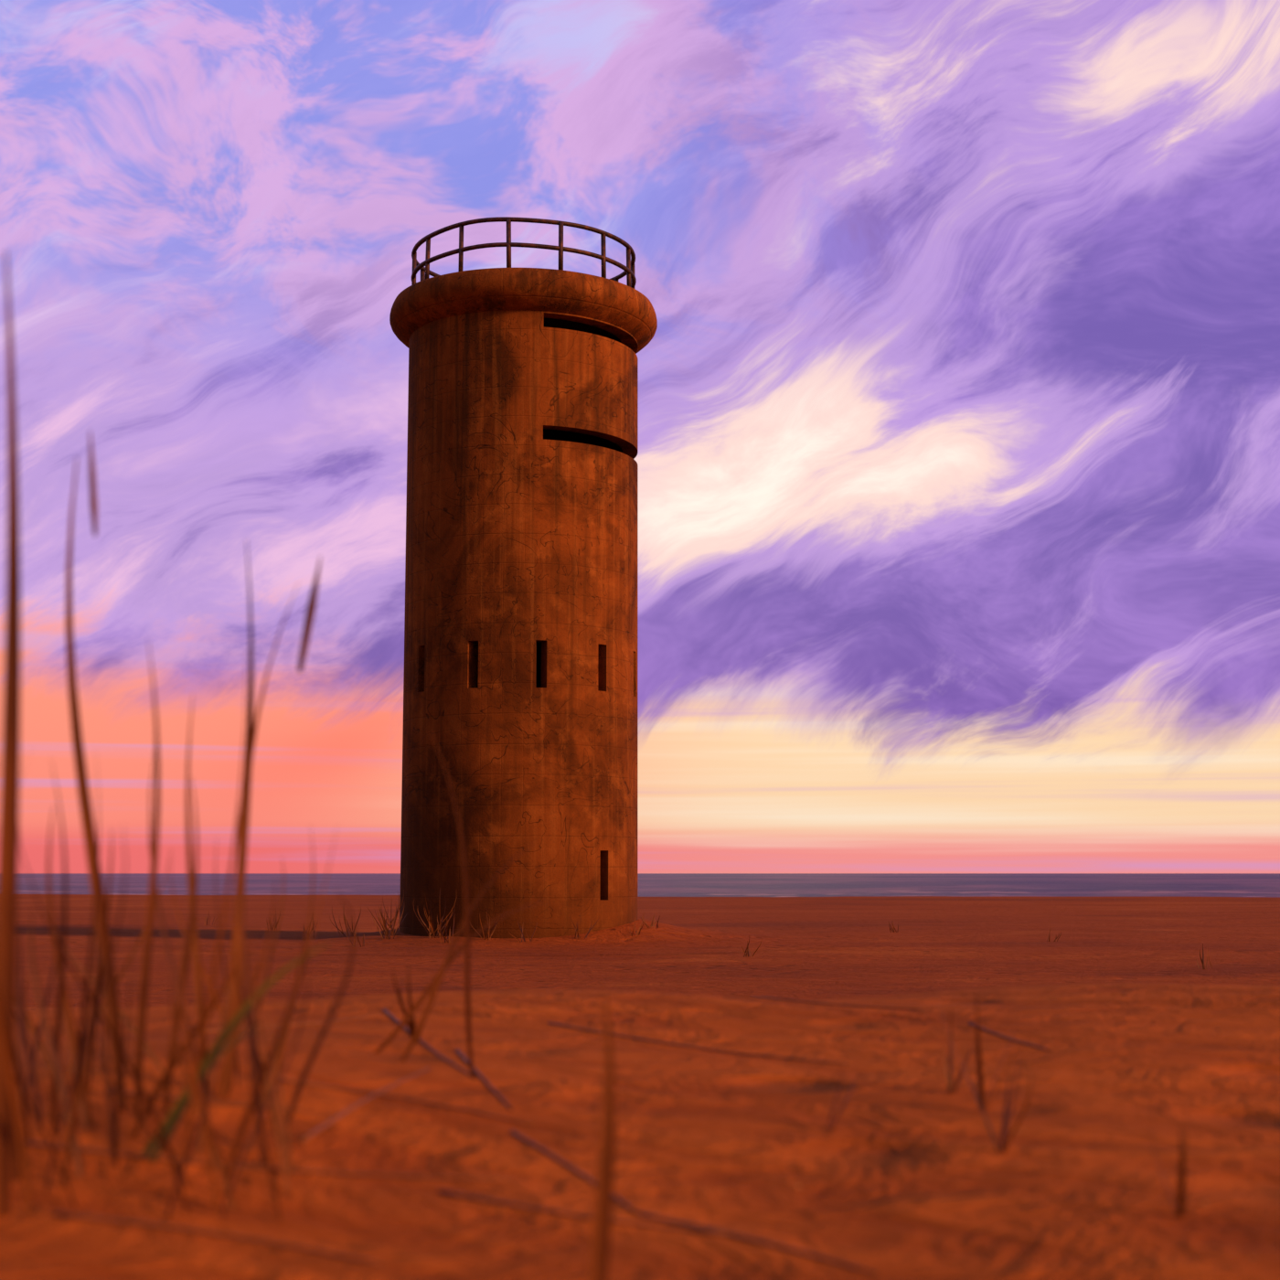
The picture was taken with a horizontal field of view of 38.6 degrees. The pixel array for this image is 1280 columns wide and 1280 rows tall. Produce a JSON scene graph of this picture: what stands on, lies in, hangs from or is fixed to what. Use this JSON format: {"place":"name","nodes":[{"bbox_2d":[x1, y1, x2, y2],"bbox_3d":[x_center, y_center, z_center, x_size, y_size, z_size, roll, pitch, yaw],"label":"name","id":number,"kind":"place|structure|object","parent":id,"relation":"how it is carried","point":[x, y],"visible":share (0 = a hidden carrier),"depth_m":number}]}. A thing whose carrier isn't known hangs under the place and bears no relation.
{"place":"outdoors","nodes":[
{"label":"outdoors","id":0,"kind":"place"},
{"bbox_2d":[0,894,1279,1279],"bbox_3d":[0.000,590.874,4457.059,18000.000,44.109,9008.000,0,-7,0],"label":"beach sand","id":1,"kind":"structure","parent":0,"point":[1134,1017],"depth_m":3.44},
{"bbox_2d":[0,648,355,1222],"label":"grass tuft","id":2,"kind":"object","parent":1,"relation":"on","point":[199,1099],"depth_m":2.67},
{"bbox_2d":[139,942,330,1162],"bbox_3d":[-0.618,0.628,2.728,0.307,0.351,0.022,-1,-7,7],"label":"grass blade","id":3,"kind":"object","parent":1,"relation":"on","point":[171,1121],"depth_m":2.74},
{"bbox_2d":[0,251,615,1279],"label":"grass stalks","id":4,"kind":"object","parent":1,"relation":"on","point":[9,820],"visible":0.9,"depth_m":2.90},
{"bbox_2d":[151,918,877,956],"bbox_3d":[-2.550,6.075,38.541,15.000,0.532,15.000,0,-7,0],"label":"sand mound","id":5,"kind":"object","parent":1,"relation":"on","point":[663,935],"visible":0.65,"depth_m":35.76},
{"bbox_2d":[389,267,657,938],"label":"tower wall","id":6,"kind":"structure","parent":1,"relation":"on","point":[520,667],"depth_m":37.35},
{"bbox_2d":[411,216,636,288],"bbox_3d":[-2.552,-7.870,40.320,4.965,1.261,5.000,0,-7,0],"label":"railing","id":7,"kind":"object","parent":6,"relation":"on","point":[628,272],"visible":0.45,"depth_m":38.38},
{"bbox_2d":[25,996,1052,1275],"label":"fallen twigs","id":8,"kind":"object","parent":1,"relation":"on","point":[702,1229],"visible":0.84,"depth_m":2.76},
{"bbox_2d":[204,889,1212,1216],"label":"grass sprigs","id":9,"kind":"object","parent":1,"relation":"on","point":[982,1107],"depth_m":3.57},
{"bbox_2d":[0,0,1279,873],"label":"sky","id":10,"kind":"structure","parent":0,"point":[957,459]},
{"bbox_2d":[17,873,1279,896],"bbox_3d":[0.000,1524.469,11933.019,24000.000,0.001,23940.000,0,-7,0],"label":"sea water","id":11,"kind":"structure","parent":0,"point":[958,884],"depth_m":350.77}
]}

